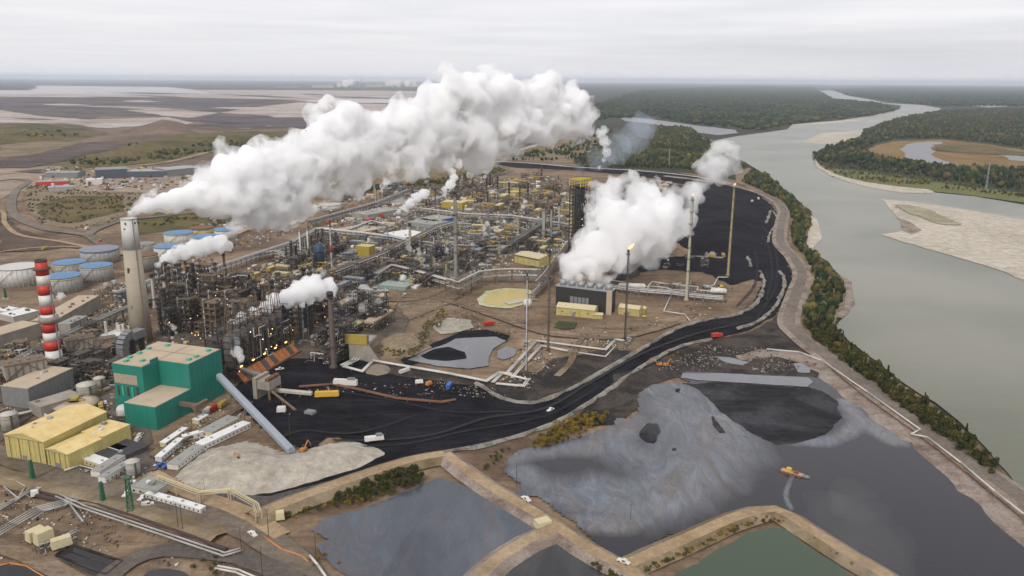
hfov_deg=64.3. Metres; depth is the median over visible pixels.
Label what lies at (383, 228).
site shed
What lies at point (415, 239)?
steel structure
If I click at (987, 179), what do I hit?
lattice tower
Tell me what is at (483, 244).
steel structure
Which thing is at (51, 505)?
pipeline
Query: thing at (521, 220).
steel structure
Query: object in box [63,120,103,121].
mine streak
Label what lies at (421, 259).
process column
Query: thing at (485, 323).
lorry
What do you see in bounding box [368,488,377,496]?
leafy tree
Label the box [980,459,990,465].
leafy tree
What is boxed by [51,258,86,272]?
storage tank
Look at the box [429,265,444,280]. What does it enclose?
steel structure
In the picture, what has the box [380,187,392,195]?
steel structure
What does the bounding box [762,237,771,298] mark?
wheel track
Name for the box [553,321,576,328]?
algae pond
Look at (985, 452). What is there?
leafy tree
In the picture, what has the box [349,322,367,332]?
pipe manifold
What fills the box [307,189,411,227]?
pipe rack
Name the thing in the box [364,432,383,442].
truck
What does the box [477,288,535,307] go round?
sulphur rim
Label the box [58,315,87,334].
roof shed
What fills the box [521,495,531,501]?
pickup truck
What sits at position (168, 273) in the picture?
process column
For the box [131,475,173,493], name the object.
control house
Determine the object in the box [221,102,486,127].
tailings flat
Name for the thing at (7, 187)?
yard ground
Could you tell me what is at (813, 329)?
leafy tree
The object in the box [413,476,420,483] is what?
leafy tree
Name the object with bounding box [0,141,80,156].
rust slope
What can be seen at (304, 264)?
steel structure
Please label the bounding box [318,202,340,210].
storage tank
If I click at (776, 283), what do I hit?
wheel track
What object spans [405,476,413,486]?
leafy tree
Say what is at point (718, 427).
sludge islet
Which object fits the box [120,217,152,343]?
concrete chimney
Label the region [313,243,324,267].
blue vessel
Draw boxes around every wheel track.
[283,414,414,435]
[284,415,415,436]
[321,389,512,412]
[325,389,494,411]
[333,322,740,439]
[334,322,743,440]
[364,389,593,445]
[364,389,596,446]
[736,252,756,305]
[738,251,758,305]
[755,230,776,318]
[757,229,778,318]
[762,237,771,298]
[765,240,773,298]
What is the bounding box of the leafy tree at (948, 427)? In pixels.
[942,423,954,430]
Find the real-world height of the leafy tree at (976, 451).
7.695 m
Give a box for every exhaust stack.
[149,273,156,308]
[161,276,167,305]
[221,252,225,267]
[298,229,301,251]
[305,229,309,252]
[326,291,337,368]
[408,223,411,252]
[452,191,458,276]
[541,209,545,235]
[549,206,552,235]
[557,203,560,229]
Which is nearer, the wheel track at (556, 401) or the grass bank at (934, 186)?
the wheel track at (556, 401)
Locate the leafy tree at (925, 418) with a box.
[919,414,931,424]
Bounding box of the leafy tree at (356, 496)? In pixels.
[352,494,360,500]
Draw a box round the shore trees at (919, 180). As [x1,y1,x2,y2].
[824,162,1023,196]
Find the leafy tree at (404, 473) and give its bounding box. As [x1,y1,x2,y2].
[400,469,408,476]
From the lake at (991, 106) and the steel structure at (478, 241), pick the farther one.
the lake at (991, 106)
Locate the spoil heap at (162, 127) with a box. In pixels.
[105,119,224,135]
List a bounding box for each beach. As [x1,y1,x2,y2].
[806,215,821,247]
[837,274,854,317]
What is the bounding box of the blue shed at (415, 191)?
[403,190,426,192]
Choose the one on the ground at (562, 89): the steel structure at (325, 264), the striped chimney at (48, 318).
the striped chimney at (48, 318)
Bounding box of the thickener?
[53,395,98,411]
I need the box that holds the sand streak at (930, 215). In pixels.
[895,204,961,224]
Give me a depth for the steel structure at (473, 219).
1270.23 m
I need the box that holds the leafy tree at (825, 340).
[821,338,828,345]
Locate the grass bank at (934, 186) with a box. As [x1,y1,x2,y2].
[820,165,1023,201]
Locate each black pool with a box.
[0,565,46,575]
[143,568,187,575]
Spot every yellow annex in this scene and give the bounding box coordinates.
[46,424,120,469]
[81,419,131,448]
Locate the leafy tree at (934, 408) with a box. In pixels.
[928,406,937,415]
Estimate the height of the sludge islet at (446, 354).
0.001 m
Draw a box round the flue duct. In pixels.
[116,328,145,358]
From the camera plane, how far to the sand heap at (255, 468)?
466.45 m
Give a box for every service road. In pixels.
[0,445,327,575]
[0,538,85,575]
[96,543,307,575]
[98,379,158,472]
[142,470,289,538]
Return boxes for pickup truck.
[137,494,144,500]
[247,530,257,537]
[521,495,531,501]
[616,557,630,564]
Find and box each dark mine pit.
[0,97,294,120]
[191,115,383,130]
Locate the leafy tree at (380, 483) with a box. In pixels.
[376,481,386,489]
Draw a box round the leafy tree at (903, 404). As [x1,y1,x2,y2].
[899,400,907,407]
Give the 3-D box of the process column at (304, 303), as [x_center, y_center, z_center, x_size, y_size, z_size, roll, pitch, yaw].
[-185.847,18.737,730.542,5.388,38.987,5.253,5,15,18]
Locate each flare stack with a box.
[328,219,332,269]
[546,249,551,350]
[623,244,633,339]
[683,194,693,300]
[726,183,735,275]
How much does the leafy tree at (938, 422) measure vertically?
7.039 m
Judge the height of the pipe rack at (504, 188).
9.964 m
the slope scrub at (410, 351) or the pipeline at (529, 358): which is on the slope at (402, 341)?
the slope scrub at (410, 351)
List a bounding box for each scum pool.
[681,373,812,386]
[717,357,747,364]
[793,362,810,372]
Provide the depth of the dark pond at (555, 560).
378.30 m
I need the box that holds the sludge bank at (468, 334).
[401,329,509,365]
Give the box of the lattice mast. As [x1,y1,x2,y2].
[524,272,528,371]
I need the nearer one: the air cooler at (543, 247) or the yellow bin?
the yellow bin
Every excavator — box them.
[299,440,311,451]
[649,359,661,366]
[662,358,673,366]
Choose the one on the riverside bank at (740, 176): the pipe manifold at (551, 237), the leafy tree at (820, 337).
the leafy tree at (820, 337)
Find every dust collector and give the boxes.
[0,353,46,383]
[62,333,95,355]
[94,334,116,350]
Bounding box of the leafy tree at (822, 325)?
[819,323,829,326]
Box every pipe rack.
[0,294,160,369]
[112,241,297,301]
[258,250,302,261]
[287,227,333,243]
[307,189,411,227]
[319,227,408,245]
[329,221,457,279]
[347,220,385,229]
[372,264,449,288]
[412,240,512,253]
[415,207,571,227]
[482,195,511,213]
[498,182,520,192]
[505,216,557,252]
[612,284,722,301]
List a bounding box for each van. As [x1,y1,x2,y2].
[134,436,141,441]
[141,500,153,505]
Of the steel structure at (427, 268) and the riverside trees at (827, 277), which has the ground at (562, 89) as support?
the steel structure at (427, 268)
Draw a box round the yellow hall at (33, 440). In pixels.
[3,403,106,463]
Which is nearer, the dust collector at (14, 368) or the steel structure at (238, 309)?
the dust collector at (14, 368)
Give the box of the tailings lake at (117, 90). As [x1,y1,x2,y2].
[0,85,212,94]
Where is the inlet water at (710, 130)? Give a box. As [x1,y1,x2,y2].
[621,117,737,134]
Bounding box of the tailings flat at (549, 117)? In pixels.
[508,111,579,123]
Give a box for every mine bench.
[0,142,135,167]
[14,168,82,172]
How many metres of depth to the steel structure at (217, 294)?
756.18 m
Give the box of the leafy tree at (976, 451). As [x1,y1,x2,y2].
[972,447,981,458]
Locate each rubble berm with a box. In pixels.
[443,338,712,452]
[474,270,765,403]
[630,255,722,261]
[736,270,786,329]
[746,256,752,266]
[765,210,776,242]
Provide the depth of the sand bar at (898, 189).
1761.40 m
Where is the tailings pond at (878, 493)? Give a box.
[504,371,1023,575]
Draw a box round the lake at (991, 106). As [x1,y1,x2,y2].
[977,104,1005,106]
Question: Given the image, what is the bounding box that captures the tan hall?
[336,225,381,233]
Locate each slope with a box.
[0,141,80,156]
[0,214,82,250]
[22,186,214,227]
[37,196,123,222]
[45,124,105,136]
[137,211,214,233]
[371,306,450,358]
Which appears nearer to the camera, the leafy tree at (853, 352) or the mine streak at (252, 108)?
the leafy tree at (853, 352)
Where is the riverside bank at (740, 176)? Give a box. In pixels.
[735,168,1000,471]
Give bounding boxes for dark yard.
[0,366,153,473]
[155,283,408,377]
[271,186,576,287]
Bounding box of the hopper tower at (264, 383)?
[252,371,281,400]
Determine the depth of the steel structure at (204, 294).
740.74 m
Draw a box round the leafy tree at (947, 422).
[942,421,953,425]
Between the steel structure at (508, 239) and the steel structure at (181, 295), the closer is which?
the steel structure at (181, 295)
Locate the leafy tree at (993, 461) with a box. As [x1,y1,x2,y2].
[988,457,999,468]
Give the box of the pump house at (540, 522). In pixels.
[533,516,551,528]
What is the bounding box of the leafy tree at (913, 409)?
[908,405,917,413]
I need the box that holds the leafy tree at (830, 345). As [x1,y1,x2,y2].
[827,342,833,350]
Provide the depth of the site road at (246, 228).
1308.78 m
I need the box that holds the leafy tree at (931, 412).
[926,408,936,416]
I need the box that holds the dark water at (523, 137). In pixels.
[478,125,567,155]
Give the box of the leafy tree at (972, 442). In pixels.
[967,440,977,447]
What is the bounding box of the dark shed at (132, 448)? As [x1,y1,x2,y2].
[95,439,148,459]
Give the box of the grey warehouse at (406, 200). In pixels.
[377,195,444,204]
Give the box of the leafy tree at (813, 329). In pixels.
[810,327,817,332]
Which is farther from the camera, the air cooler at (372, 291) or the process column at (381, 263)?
the process column at (381, 263)
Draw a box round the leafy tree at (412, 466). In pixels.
[408,464,416,469]
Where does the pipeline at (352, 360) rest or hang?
on the ground at (562, 89)
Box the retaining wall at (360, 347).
[344,334,378,361]
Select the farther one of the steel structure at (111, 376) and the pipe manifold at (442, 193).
the pipe manifold at (442, 193)
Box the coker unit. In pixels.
[203,282,301,383]
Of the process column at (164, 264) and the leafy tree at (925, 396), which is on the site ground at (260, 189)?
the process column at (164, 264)
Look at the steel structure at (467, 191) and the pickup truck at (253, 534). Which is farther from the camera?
the steel structure at (467, 191)
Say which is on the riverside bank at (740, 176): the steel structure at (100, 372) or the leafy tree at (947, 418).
the leafy tree at (947, 418)
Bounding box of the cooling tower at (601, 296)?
[555,279,615,314]
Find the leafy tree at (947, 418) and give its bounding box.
[940,416,950,421]
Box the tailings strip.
[295,97,506,102]
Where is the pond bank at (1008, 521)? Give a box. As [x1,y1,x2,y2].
[787,353,1023,546]
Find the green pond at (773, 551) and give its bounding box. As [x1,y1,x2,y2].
[674,527,851,575]
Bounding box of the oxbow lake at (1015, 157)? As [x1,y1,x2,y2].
[1002,155,1023,160]
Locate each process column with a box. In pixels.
[155,296,163,332]
[158,275,165,318]
[160,286,167,318]
[161,261,167,301]
[164,265,171,294]
[168,281,177,324]
[171,269,177,282]
[175,261,182,280]
[175,297,182,329]
[184,279,192,297]
[185,264,189,272]
[185,273,193,292]
[189,262,196,292]
[194,263,200,282]
[196,282,202,304]
[200,299,208,337]
[204,284,209,291]
[206,290,213,333]
[210,281,214,291]
[212,261,218,278]
[222,267,227,283]
[223,291,229,318]
[226,306,231,318]
[232,287,239,308]
[250,277,257,300]
[259,283,264,304]
[265,292,270,303]
[268,278,274,296]
[269,295,277,312]
[274,270,281,288]
[274,284,281,310]
[280,299,287,325]
[284,245,287,262]
[289,242,292,261]
[289,289,294,329]
[290,292,298,334]
[296,300,303,339]
[297,273,302,294]
[300,266,305,283]
[301,288,307,327]
[304,271,310,297]
[306,264,313,284]
[306,297,313,335]
[312,254,314,268]
[314,270,320,284]
[348,291,351,304]
[353,252,358,275]
[380,257,383,267]
[383,291,387,307]
[409,275,412,287]
[418,238,420,252]
[420,258,423,270]
[448,243,451,257]
[459,180,461,193]
[462,228,464,243]
[498,244,500,256]
[522,196,525,214]
[526,182,529,195]
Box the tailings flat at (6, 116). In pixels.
[0,110,193,127]
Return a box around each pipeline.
[0,488,33,509]
[0,496,80,535]
[0,562,43,575]
[3,477,25,497]
[18,410,46,415]
[31,492,86,519]
[34,491,227,553]
[39,529,79,545]
[55,494,242,556]
[64,465,92,470]
[68,502,83,521]
[149,401,252,456]
[214,565,254,575]
[263,536,308,561]
[299,383,455,402]
[309,554,326,575]
[340,358,360,365]
[342,359,511,381]
[491,373,529,386]
[505,338,623,373]
[510,345,567,377]
[579,345,615,356]
[608,279,723,294]
[648,286,695,291]
[663,297,689,320]
[707,277,727,288]
[767,348,1023,514]
[831,369,1023,522]
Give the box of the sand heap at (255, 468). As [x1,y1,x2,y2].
[175,441,384,494]
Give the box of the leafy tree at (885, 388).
[881,383,889,392]
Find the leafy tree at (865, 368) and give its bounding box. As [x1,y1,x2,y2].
[862,366,869,373]
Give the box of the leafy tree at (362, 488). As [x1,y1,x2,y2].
[355,486,365,490]
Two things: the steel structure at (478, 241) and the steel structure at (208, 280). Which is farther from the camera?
the steel structure at (478, 241)
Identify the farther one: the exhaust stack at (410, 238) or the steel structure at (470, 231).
the steel structure at (470, 231)
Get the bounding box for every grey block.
[0,366,74,407]
[28,390,82,417]
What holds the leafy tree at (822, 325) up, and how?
on the riverside bank at (740, 176)
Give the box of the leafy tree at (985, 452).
[981,448,991,456]
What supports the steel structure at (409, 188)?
on the site ground at (260, 189)
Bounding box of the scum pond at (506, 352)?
[497,346,516,359]
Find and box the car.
[155,462,164,466]
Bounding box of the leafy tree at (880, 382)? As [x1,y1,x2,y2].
[877,380,885,387]
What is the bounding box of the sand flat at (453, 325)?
[433,317,473,333]
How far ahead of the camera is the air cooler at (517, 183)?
1693.55 m
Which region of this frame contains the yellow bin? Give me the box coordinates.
[314,390,338,397]
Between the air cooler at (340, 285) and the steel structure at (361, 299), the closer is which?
the steel structure at (361, 299)
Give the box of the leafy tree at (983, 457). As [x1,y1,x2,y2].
[975,454,988,459]
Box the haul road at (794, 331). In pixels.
[665,175,1023,515]
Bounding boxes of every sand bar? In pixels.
[794,119,868,124]
[802,130,863,144]
[814,159,934,192]
[881,199,1023,279]
[898,218,921,233]
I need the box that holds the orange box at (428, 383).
[425,380,432,385]
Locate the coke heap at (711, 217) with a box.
[655,195,767,254]
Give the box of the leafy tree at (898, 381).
[891,378,900,385]
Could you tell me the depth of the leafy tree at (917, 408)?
553.75 m
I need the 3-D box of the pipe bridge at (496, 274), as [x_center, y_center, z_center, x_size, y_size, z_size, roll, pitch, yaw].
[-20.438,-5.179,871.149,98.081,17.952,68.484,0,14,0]
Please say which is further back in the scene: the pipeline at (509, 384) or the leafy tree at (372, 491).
the pipeline at (509, 384)
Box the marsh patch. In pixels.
[935,144,1023,155]
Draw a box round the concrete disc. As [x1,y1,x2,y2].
[364,364,390,375]
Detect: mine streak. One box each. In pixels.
[15,118,52,119]
[30,120,98,123]
[43,104,79,105]
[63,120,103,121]
[86,106,179,108]
[102,97,162,98]
[110,106,182,108]
[128,100,162,101]
[129,92,185,93]
[136,95,209,98]
[152,109,183,109]
[166,100,255,102]
[194,125,250,126]
[197,124,291,127]
[214,107,297,109]
[223,94,311,98]
[316,96,401,98]
[385,94,439,94]
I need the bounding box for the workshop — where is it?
[352,207,401,218]
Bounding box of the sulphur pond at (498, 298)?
[483,290,530,304]
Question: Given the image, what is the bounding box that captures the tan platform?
[504,298,537,304]
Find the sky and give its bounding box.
[0,0,1023,85]
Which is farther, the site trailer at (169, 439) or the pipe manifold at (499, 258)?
the pipe manifold at (499, 258)
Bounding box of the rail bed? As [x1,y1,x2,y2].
[492,161,729,183]
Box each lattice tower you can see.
[124,476,133,511]
[985,163,990,189]
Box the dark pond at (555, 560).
[505,544,604,575]
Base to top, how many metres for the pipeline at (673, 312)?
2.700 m
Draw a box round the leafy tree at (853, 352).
[849,351,857,356]
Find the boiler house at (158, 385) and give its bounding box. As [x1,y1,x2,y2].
[112,341,224,430]
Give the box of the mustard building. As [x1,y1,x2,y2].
[355,243,375,256]
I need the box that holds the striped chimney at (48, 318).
[32,258,62,360]
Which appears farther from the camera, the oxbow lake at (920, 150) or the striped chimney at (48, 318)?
the oxbow lake at (920, 150)
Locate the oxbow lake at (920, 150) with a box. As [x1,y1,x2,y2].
[900,141,952,163]
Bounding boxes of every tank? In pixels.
[0,261,36,287]
[24,524,43,543]
[32,526,54,547]
[49,271,83,294]
[50,533,72,551]
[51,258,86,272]
[79,245,120,262]
[79,262,114,282]
[103,282,109,288]
[111,280,117,285]
[112,404,125,420]
[140,241,155,251]
[141,251,158,272]
[153,243,182,262]
[163,230,193,246]
[190,225,213,234]
[191,234,221,251]
[214,227,237,240]
[305,205,320,211]
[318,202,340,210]
[364,217,374,220]
[523,298,531,309]
[618,283,644,287]
[710,288,726,294]
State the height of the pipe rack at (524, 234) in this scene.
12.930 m
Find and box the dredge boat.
[780,467,809,478]
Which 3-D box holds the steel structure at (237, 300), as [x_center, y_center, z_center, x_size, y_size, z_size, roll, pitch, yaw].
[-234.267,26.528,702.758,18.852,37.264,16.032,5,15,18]
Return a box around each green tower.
[2,288,8,298]
[28,459,35,478]
[99,481,105,500]
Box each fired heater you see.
[423,247,430,262]
[491,194,498,204]
[536,211,541,225]
[548,194,554,206]
[553,192,557,204]
[556,189,561,202]
[565,181,570,192]
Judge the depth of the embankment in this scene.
1732.64 m
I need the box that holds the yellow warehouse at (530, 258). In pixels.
[514,251,552,266]
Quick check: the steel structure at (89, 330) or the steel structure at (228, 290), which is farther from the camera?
the steel structure at (228, 290)
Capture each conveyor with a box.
[216,373,294,453]
[235,365,260,376]
[268,390,296,410]
[272,388,312,396]
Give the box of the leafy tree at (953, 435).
[947,430,961,441]
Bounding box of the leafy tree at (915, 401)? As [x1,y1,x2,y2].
[911,398,920,406]
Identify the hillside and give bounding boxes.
[278,157,514,197]
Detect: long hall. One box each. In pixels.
[0,306,17,312]
[0,307,38,322]
[0,320,41,348]
[31,295,100,332]
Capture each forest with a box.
[576,123,746,169]
[833,86,1023,105]
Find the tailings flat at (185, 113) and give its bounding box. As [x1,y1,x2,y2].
[128,109,215,117]
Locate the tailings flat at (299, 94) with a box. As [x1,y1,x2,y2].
[0,90,579,105]
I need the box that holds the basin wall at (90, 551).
[55,544,122,574]
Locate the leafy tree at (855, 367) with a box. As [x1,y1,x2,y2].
[853,364,860,369]
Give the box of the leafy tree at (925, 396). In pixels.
[920,395,929,402]
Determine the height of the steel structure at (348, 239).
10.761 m
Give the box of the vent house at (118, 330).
[100,321,129,350]
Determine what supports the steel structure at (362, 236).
on the site ground at (260, 189)
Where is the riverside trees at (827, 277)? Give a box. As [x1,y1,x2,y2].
[742,168,845,322]
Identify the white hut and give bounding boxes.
[30,489,38,497]
[276,509,284,521]
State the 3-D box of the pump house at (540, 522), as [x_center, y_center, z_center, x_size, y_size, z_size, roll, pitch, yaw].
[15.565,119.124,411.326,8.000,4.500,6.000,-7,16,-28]
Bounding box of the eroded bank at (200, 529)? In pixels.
[0,466,226,544]
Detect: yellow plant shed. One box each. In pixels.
[441,200,467,208]
[463,199,473,205]
[505,190,525,195]
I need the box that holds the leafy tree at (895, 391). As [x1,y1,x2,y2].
[888,389,900,395]
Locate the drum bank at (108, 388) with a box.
[100,384,114,390]
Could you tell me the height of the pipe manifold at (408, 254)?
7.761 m
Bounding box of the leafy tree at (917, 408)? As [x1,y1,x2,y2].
[913,404,923,409]
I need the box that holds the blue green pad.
[379,275,421,289]
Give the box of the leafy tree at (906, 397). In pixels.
[899,394,912,402]
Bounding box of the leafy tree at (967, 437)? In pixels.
[963,431,977,442]
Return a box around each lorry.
[98,401,103,408]
[202,406,211,413]
[209,403,216,411]
[217,399,227,407]
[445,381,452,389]
[483,321,494,325]
[711,332,722,337]
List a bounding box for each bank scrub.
[286,160,504,194]
[511,133,609,159]
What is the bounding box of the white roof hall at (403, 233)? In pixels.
[384,229,428,239]
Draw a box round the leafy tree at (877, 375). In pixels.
[874,372,884,380]
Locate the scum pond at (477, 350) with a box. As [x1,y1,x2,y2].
[408,337,505,368]
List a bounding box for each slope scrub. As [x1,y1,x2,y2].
[26,185,212,227]
[377,308,447,355]
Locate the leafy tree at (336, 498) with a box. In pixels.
[332,495,339,503]
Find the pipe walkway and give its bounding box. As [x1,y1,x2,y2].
[154,475,262,522]
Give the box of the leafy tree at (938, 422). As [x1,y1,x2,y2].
[931,420,941,428]
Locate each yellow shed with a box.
[556,302,597,317]
[592,312,602,318]
[618,303,642,316]
[642,306,646,313]
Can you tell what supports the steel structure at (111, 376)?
on the site ground at (260, 189)
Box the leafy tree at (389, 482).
[386,479,392,486]
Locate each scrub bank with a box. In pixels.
[492,132,743,167]
[576,93,623,105]
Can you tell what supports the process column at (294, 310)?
on the site ground at (260, 189)
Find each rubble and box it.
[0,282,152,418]
[0,489,224,566]
[37,166,211,191]
[120,409,241,482]
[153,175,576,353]
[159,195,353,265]
[308,381,464,397]
[404,291,730,343]
[415,377,505,397]
[494,337,625,382]
[658,344,798,373]
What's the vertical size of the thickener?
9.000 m
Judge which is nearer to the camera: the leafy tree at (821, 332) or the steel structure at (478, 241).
the leafy tree at (821, 332)
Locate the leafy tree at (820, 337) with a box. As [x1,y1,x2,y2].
[816,335,824,341]
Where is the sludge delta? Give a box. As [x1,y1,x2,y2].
[683,381,841,443]
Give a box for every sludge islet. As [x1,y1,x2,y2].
[421,347,465,360]
[639,423,659,442]
[712,416,724,432]
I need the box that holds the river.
[710,90,1023,486]
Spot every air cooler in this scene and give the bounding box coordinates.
[273,271,289,278]
[275,264,290,270]
[335,280,350,289]
[342,276,365,286]
[349,240,364,244]
[352,319,365,332]
[363,309,394,331]
[366,289,384,294]
[467,233,481,237]
[471,224,485,229]
[473,247,484,256]
[494,229,503,235]
[495,203,504,209]
[495,245,508,255]
[499,193,509,200]
[505,181,518,186]
[531,239,547,246]
[539,245,547,252]
[551,231,558,237]
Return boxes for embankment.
[285,161,489,197]
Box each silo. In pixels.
[0,410,19,431]
[76,381,97,396]
[93,376,105,388]
[124,458,140,477]
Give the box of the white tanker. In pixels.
[333,377,357,385]
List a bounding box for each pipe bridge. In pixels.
[445,268,537,297]
[529,276,553,301]
[535,238,572,287]
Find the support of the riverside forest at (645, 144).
on the forest ground at (729, 173)
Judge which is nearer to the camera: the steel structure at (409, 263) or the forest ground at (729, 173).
the steel structure at (409, 263)
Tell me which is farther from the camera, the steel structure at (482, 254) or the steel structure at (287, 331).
the steel structure at (482, 254)
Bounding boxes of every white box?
[276,406,285,412]
[304,409,316,415]
[398,367,409,373]
[415,379,422,383]
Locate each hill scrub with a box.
[2,127,78,137]
[69,134,322,164]
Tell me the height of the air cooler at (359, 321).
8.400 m
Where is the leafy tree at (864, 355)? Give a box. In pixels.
[857,352,869,358]
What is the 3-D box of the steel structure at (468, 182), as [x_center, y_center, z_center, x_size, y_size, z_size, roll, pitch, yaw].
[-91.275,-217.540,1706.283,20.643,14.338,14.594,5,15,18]
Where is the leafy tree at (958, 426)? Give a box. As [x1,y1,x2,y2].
[953,423,962,429]
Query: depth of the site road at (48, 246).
1080.48 m
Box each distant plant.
[312,83,333,87]
[351,76,365,86]
[366,82,382,86]
[383,82,399,86]
[406,81,419,86]
[419,83,431,87]
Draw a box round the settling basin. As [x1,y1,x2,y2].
[56,546,114,575]
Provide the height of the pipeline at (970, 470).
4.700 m
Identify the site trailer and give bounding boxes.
[83,454,108,467]
[90,454,125,476]
[97,461,125,482]
[145,491,177,504]
[154,437,183,461]
[159,427,187,446]
[166,445,202,469]
[173,498,205,512]
[181,430,204,441]
[192,413,208,424]
[195,420,250,450]
[200,415,239,435]
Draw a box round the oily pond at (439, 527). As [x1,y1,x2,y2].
[311,478,533,575]
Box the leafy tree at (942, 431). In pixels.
[936,428,948,436]
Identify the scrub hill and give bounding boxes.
[0,123,105,144]
[54,131,327,167]
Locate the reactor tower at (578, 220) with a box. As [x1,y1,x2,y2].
[568,177,590,254]
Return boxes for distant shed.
[35,179,69,185]
[44,170,85,176]
[48,185,72,191]
[86,178,102,184]
[95,166,127,178]
[127,169,167,177]
[152,165,199,176]
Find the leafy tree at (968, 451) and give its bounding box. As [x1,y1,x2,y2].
[965,449,973,457]
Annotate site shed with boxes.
[251,271,259,276]
[266,265,274,270]
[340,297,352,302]
[345,216,356,220]
[377,226,386,230]
[385,221,396,225]
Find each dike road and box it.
[245,450,445,525]
[440,452,650,575]
[463,525,561,575]
[621,505,898,575]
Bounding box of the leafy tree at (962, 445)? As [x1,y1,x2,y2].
[955,438,968,450]
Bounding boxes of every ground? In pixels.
[0,79,1023,449]
[0,95,584,168]
[0,123,1012,575]
[0,166,222,198]
[216,481,327,507]
[231,162,791,495]
[358,365,550,400]
[389,280,474,318]
[456,196,526,213]
[483,256,524,280]
[529,201,568,222]
[531,349,631,395]
[563,313,818,427]
[574,133,744,179]
[579,85,897,130]
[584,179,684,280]
[736,349,803,361]
[812,108,1023,192]
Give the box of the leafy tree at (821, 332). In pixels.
[817,331,827,334]
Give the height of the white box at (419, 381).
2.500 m
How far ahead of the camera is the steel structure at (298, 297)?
743.88 m
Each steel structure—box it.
[0,351,17,359]
[0,367,5,383]
[0,403,13,412]
[9,338,29,351]
[32,345,44,355]
[47,356,72,367]
[59,333,68,346]
[61,345,70,356]
[65,358,85,374]
[66,332,85,336]
[68,347,95,367]
[68,367,82,385]
[80,319,99,335]
[80,327,100,336]
[80,357,105,379]
[89,347,109,366]
[90,366,110,379]
[95,341,116,357]
[104,356,124,376]
[108,369,113,383]
[112,291,126,302]
[153,266,174,294]
[159,305,179,336]
[165,284,184,319]
[170,281,192,294]
[177,293,195,320]
[177,294,201,333]
[179,272,197,294]
[190,297,208,328]
[194,318,209,334]
[195,265,211,279]
[196,272,221,290]
[196,292,216,312]
[203,295,227,341]
[213,290,222,306]
[214,280,228,292]
[217,285,233,297]
[220,288,239,303]
[221,274,240,287]
[226,297,252,317]
[230,287,250,298]
[231,271,253,290]
[233,301,257,318]
[236,279,260,301]
[259,303,278,316]
[260,282,275,294]
[265,288,283,312]
[280,280,292,308]
[280,289,289,316]
[284,256,298,269]
[284,325,294,342]
[285,275,302,288]
[286,283,312,323]
[295,252,307,265]
[298,262,311,269]
[303,237,315,246]
[305,256,312,265]
[307,281,332,321]
[308,312,322,323]
[312,325,328,345]
[315,261,329,268]
[323,242,336,253]
[323,342,342,364]
[324,314,341,343]
[326,233,337,241]
[328,245,338,257]
[329,267,347,275]
[333,243,345,254]
[333,290,343,299]
[334,321,351,360]
[336,306,350,322]
[337,242,348,253]
[339,316,356,333]
[341,193,351,199]
[342,250,356,261]
[342,300,357,316]
[344,189,355,196]
[346,237,354,244]
[352,305,367,320]
[353,288,368,317]
[353,310,368,328]
[357,188,367,195]
[357,234,368,239]
[359,264,373,279]
[360,262,371,269]
[365,303,380,329]
[371,296,388,309]
[372,236,384,244]
[378,271,391,282]
[378,307,388,327]
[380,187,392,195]
[382,183,394,190]
[384,259,400,268]
[389,247,401,259]
[391,272,401,280]
[397,185,405,191]
[397,204,405,211]
[402,246,408,254]
[403,193,412,198]
[403,257,414,262]
[405,186,413,192]
[405,262,418,267]
[407,264,422,274]
[407,267,418,278]
[410,196,419,201]
[411,237,421,250]
[413,273,421,283]
[418,195,431,205]
[421,271,434,287]
[422,266,433,274]
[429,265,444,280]
[432,242,445,258]
[442,184,451,190]
[445,187,455,195]
[450,189,460,199]
[453,182,464,189]
[458,248,467,258]
[458,256,469,272]
[461,229,477,236]
[464,180,470,187]
[464,188,471,194]
[470,217,477,223]
[474,193,485,201]
[475,239,487,245]
[477,186,486,193]
[477,252,485,259]
[479,242,486,251]
[481,202,495,208]
[485,240,496,247]
[487,218,495,226]
[494,178,503,185]
[504,224,519,231]
[505,236,514,244]
[509,200,519,211]
[519,203,534,210]
[519,218,526,225]
[521,173,528,178]
[526,178,535,185]
[526,194,535,202]
[526,237,536,251]
[530,190,538,195]
[531,198,539,207]
[532,172,541,178]
[539,183,550,191]
[539,201,547,208]
[548,207,556,214]
[551,182,562,191]
[554,208,570,215]
[586,224,601,239]
[700,258,708,266]
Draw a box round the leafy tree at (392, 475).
[389,472,396,479]
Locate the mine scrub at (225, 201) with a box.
[137,191,277,225]
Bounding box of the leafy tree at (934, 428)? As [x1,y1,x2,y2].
[931,424,937,430]
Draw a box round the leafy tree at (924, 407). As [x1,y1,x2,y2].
[919,403,928,412]
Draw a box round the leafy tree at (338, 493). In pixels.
[334,490,342,498]
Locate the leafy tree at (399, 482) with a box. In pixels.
[396,478,404,485]
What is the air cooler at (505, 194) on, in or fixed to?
on the dark yard at (569, 260)
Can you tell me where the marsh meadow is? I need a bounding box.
[868,140,1023,167]
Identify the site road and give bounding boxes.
[0,149,218,173]
[0,179,108,244]
[0,210,122,254]
[0,246,79,251]
[83,210,211,234]
[122,198,345,273]
[357,193,480,210]
[380,275,468,300]
[440,299,680,338]
[495,112,587,155]
[554,336,584,375]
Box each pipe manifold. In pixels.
[0,345,27,357]
[0,516,16,526]
[1,499,20,510]
[32,541,49,554]
[78,466,93,473]
[92,288,113,295]
[305,352,329,363]
[315,343,328,355]
[326,262,344,267]
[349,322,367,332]
[352,281,371,287]
[399,251,416,257]
[415,256,430,264]
[436,191,445,195]
[490,256,501,261]
[513,243,531,251]
[520,208,532,212]
[539,234,553,240]
[668,283,678,290]
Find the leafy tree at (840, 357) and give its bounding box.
[838,354,844,360]
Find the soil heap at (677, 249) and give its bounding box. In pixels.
[664,243,690,256]

